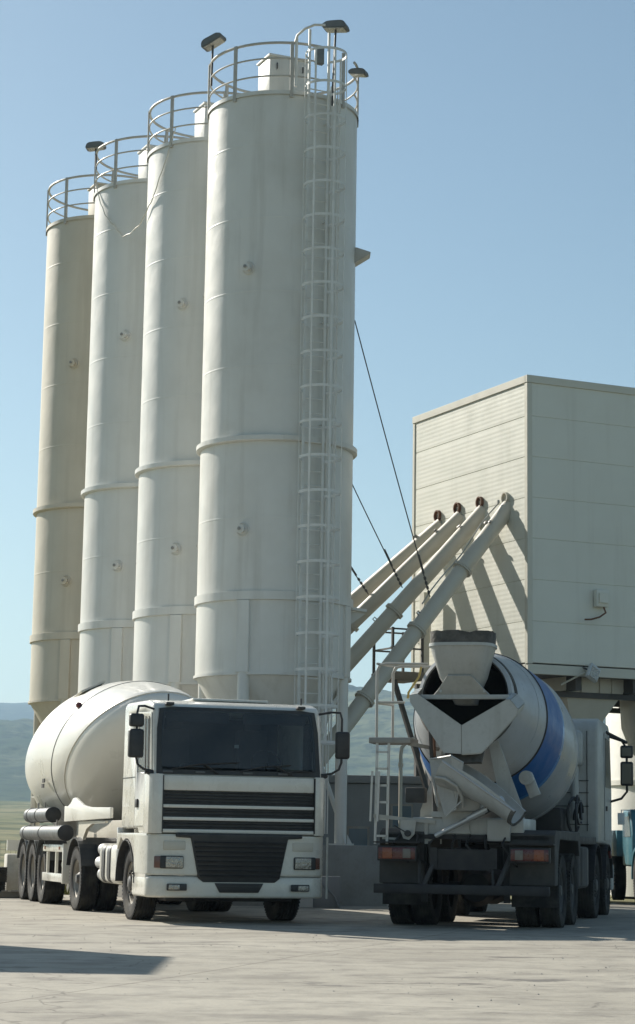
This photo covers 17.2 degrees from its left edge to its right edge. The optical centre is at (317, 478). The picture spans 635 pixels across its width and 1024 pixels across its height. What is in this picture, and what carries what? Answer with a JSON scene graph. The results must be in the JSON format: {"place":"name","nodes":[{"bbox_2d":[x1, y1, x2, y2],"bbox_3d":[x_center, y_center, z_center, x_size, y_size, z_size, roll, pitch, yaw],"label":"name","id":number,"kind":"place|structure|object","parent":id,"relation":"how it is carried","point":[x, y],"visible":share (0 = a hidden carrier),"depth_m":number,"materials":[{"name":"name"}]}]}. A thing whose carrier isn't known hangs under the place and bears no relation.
{"place":"outdoors","nodes":[
{"label":"outdoors","id":0,"kind":"place"},
{"bbox_2d":[0,882,5,890],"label":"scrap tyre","id":1,"kind":"object","parent":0,"point":[2,885],"visible":0.5,"depth_m":41.26,"materials":[{"name":"rubber"}]},
{"bbox_2d":[0,867,7,881],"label":"scrap tyre","id":2,"kind":"object","parent":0,"point":[3,874],"visible":1,"depth_m":41.22,"materials":[{"name":"rubber"}]},
{"bbox_2d":[0,702,33,720],"bbox_3d":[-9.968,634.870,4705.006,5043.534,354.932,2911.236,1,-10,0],"label":"mountains","id":3,"kind":"structure","parent":0,"point":[12,711],"depth_m":4796.31,"materials":[{"name":"blue"}]},
{"bbox_2d":[64,884,69,894],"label":"grass","id":4,"kind":"structure","parent":0,"point":[66,892],"depth_m":43.97,"materials":[{"name":"green plant"}]},
{"bbox_2d":[0,684,605,801],"bbox_3d":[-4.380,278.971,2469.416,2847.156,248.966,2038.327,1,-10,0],"label":"hills","id":5,"kind":"structure","parent":0,"point":[16,736],"depth_m":2182.80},
{"bbox_2d":[299,899,312,907],"bbox_3d":[-0.202,7.148,37.523,0.260,1.000,0.255,1,-10,0],"label":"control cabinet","id":6,"kind":"object","parent":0,"point":[305,903],"visible":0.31,"depth_m":37.34,"materials":[{"name":"grey metal"}]},
{"bbox_2d":[0,895,634,1023],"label":"yard ground","id":7,"kind":"structure","parent":0,"point":[64,978],"depth_m":19.46,"materials":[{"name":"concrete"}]},
{"bbox_2d":[0,890,19,896],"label":"wooden pallet","id":8,"kind":"object","parent":7,"relation":"on","point":[6,893],"visible":0.48,"depth_m":40.42,"materials":[{"name":"grey wood"}]},
{"bbox_2d":[4,854,18,891],"bbox_3d":[-6.146,7.997,42.442,0.340,0.820,0.800,3,-10,-12],"label":"concrete block","id":9,"kind":"object","parent":8,"relation":"on","point":[11,862],"depth_m":42.06,"materials":[{"name":"white concrete"}]},
{"bbox_2d":[7,680,349,920],"bbox_3d":[-2.969,5.280,35.456,3.254,3.891,12.542,4,-10,-17],"label":"tank lorry","id":10,"kind":"object","parent":7,"relation":"on","point":[148,795],"visible":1,"depth_m":29.95,"materials":[{"name":"white paint"}]},
{"bbox_2d":[123,712,151,825],"bbox_3d":[-2.628,4.198,30.341,0.042,1.650,1.900,4,-10,-17],"label":"door","id":11,"kind":"structure","parent":10,"relation":"in","point":[146,761],"depth_m":29.94,"materials":[{"name":"white paint"}]},
{"bbox_2d":[302,717,320,771],"bbox_3d":[-0.207,4.368,31.101,0.042,1.650,1.900,4,-10,-17],"label":"door","id":12,"kind":"structure","parent":10,"relation":"in","point":[319,717],"depth_m":30.40,"materials":[{"name":"white paint"}]},
{"bbox_2d":[369,630,632,927],"bbox_3d":[2.994,4.852,33.143,3.225,4.130,8.884,-1,-10,14],"label":"concrete mixer lorry","id":13,"kind":"object","parent":7,"relation":"on","point":[515,800],"visible":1,"depth_m":29.83,"materials":[{"name":"white metal"}]},
{"bbox_2d":[604,732,611,840],"bbox_3d":[5.018,5.338,36.356,0.039,1.830,1.080,-2,-10,14],"label":"door","id":14,"kind":"structure","parent":13,"relation":"in","point":[607,766],"depth_m":36.20,"materials":[{"name":"white paint"}]},
{"bbox_2d":[411,374,634,775],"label":"mixing plant","id":15,"kind":"object","parent":7,"relation":"on","point":[545,592],"visible":0.73,"depth_m":43.74,"materials":[{"name":"beige metal"}]},
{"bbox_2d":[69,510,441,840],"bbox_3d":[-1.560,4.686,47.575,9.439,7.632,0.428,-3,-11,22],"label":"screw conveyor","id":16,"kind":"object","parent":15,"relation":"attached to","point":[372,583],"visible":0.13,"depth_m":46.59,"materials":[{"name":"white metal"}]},
{"bbox_2d":[611,809,634,899],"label":"old lorry","id":17,"kind":"object","parent":7,"relation":"on","point":[623,848],"visible":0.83,"depth_m":44.82,"materials":[{"name":"teal paint"}]},
{"bbox_2d":[623,816,630,836],"bbox_3d":[6.478,7.281,43.961,0.011,0.420,1.150,1,-10,1],"label":"window","id":18,"kind":"structure","parent":17,"relation":"in","point":[626,827],"depth_m":43.91,"materials":[{"name":"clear glass"}]},
{"bbox_2d":[0,801,634,903],"bbox_3d":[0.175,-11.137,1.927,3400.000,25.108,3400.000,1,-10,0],"label":"field","id":19,"kind":"structure","parent":0,"point":[13,822],"depth_m":477.55,"materials":[{"name":"green plant"}]},
{"bbox_2d":[0,840,10,853],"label":"wire fence","id":20,"kind":"object","parent":19,"relation":"on","point":[5,849],"depth_m":61.04,"materials":[{"name":"metal"}]},
{"bbox_2d":[64,845,386,905],"bbox_3d":[-3.100,8.297,44.132,3.323,1.300,12.873,6,-11,-26],"label":"silo foundation","id":21,"kind":"object","parent":19,"relation":"on","point":[355,868],"visible":0.01,"depth_m":38.93,"materials":[{"name":"concrete"}]},
{"bbox_2d":[28,174,137,825],"bbox_3d":[-5.146,1.011,49.711,3.205,16.195,3.205,1,-10,0],"label":"cement silo","id":22,"kind":"object","parent":21,"relation":"on","point":[58,512],"visible":0.47,"depth_m":48.78,"materials":[{"name":"beige paint"}]},
{"bbox_2d":[70,135,185,840],"bbox_3d":[-3.760,0.116,46.988,3.342,15.774,3.205,1,-10,0],"label":"cement silo","id":23,"kind":"object","parent":21,"relation":"on","point":[109,494],"visible":0.46,"depth_m":46.01,"materials":[{"name":"white paint"}]},
{"bbox_2d":[95,127,175,236],"bbox_3d":[-4.026,-6.371,45.831,0.290,2.087,4.260,6,-11,-26],"label":"power cable","id":24,"kind":"object","parent":23,"relation":"attached to","point":[148,205],"visible":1,"depth_m":44.98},
{"bbox_2d":[351,566,368,594],"bbox_3d":[-0.520,-0.007,46.592,3.464,5.232,0.055,-2,-10,14],"label":"stay cable","id":25,"kind":"object","parent":23,"relation":"attached to","point":[358,579],"visible":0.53,"depth_m":45.82,"materials":[{"name":"metal"}]},
{"bbox_2d":[132,91,239,697],"bbox_3d":[-2.247,-0.232,44.170,3.205,15.545,3.205,1,-10,0],"label":"cement silo","id":26,"kind":"object","parent":21,"relation":"on","point":[167,473],"visible":0.39,"depth_m":43.18,"materials":[{"name":"white paint"}]},
{"bbox_2d":[353,486,402,587],"bbox_3d":[0.544,-0.347,44.474,2.653,5.247,0.054,3,-10,-12],"label":"stay cable","id":27,"kind":"object","parent":26,"relation":"attached to","point":[391,564],"visible":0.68,"depth_m":44.33,"materials":[{"name":"metal"}]},
{"bbox_2d":[193,20,370,844],"bbox_3d":[-0.690,-0.951,41.350,3.603,16.049,3.329,-4,-11,24],"label":"cement silo","id":28,"kind":"object","parent":21,"relation":"on","point":[276,452],"visible":0.94,"depth_m":40.25,"materials":[{"name":"white paint"}]},
{"bbox_2d":[355,321,429,596],"bbox_3d":[1.511,-0.382,42.200,0.056,5.325,2.397,-8,-13,43],"label":"stay cable","id":29,"kind":"object","parent":28,"relation":"attached to","point":[423,573],"visible":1,"depth_m":42.22,"materials":[{"name":"metal"}]},
{"bbox_2d":[351,502,462,633],"bbox_3d":[-0.634,4.385,45.708,7.804,7.746,0.428,-1,-10,10],"label":"screw conveyor","id":30,"kind":"object","parent":21,"relation":"on","point":[389,586],"visible":0.28,"depth_m":45.54,"materials":[{"name":"white metal"}]},
{"bbox_2d":[323,492,510,766],"bbox_3d":[1.311,3.807,41.820,6.313,7.734,0.430,6,-11,-28],"label":"screw conveyor","id":31,"kind":"object","parent":21,"relation":"on","point":[415,632],"visible":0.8,"depth_m":42.41,"materials":[{"name":"white metal"}]},
{"bbox_2d":[350,496,484,671],"bbox_3d":[0.323,4.095,43.786,6.686,7.780,0.429,2,-10,-7],"label":"screw conveyor","id":32,"kind":"object","parent":21,"relation":"on","point":[407,596],"visible":0.41,"depth_m":44.21,"materials":[{"name":"white metal"}]},
{"bbox_2d":[323,775,427,845],"bbox_3d":[1.680,7.867,46.935,5.060,2.350,2.800,1,-10,-2],"label":"site cabin","id":33,"kind":"object","parent":19,"relation":"on","point":[359,828],"visible":0.09,"depth_m":45.71,"materials":[{"name":"metal"}]},
{"bbox_2d":[346,826,369,845],"bbox_3d":[0.878,7.795,45.564,0.500,0.500,0.055,1,-10,-2],"label":"window","id":34,"kind":"structure","parent":33,"relation":"in","point":[358,835],"depth_m":45.55,"materials":[{"name":"glass"}]},
{"bbox_2d":[390,804,412,827],"bbox_3d":[1.835,7.348,45.678,0.500,0.550,0.055,1,-10,-2],"label":"window","id":35,"kind":"structure","parent":33,"relation":"in","point":[407,809],"depth_m":45.67,"materials":[{"name":"glass"}]},
{"bbox_2d":[371,592,430,790],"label":"access platform","id":36,"kind":"structure","parent":19,"relation":"on","point":[402,676],"depth_m":45.33,"materials":[{"name":"grey metal"}]},
{"bbox_2d":[398,736,415,827],"bbox_3d":[2.109,6.595,44.432,0.812,2.517,0.106,1,-10,0],"label":"vent pipe","id":37,"kind":"object","parent":19,"relation":"on","point":[400,764],"visible":0.57,"depth_m":44.44,"materials":[{"name":"grey metal"}]},
{"bbox_2d":[606,707,634,896],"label":"storage tank","id":38,"kind":"object","parent":19,"relation":"on","point":[613,724],"visible":0.28,"depth_m":50.25,"materials":[{"name":"white metal"}]},
{"bbox_2d":[0,0,634,702],"label":"sky","id":39,"kind":"structure","parent":0,"point":[495,178],"materials":[{"name":"blue"}]},
{"bbox_2d":[313,876,339,907],"bbox_3d":[0.154,7.396,37.605,0.500,0.550,0.370,1,-10,0],"label":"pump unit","id":40,"kind":"object","parent":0,"point":[332,900],"visible":0.6,"depth_m":37.48,"materials":[{"name":"grey metal"}]}
]}

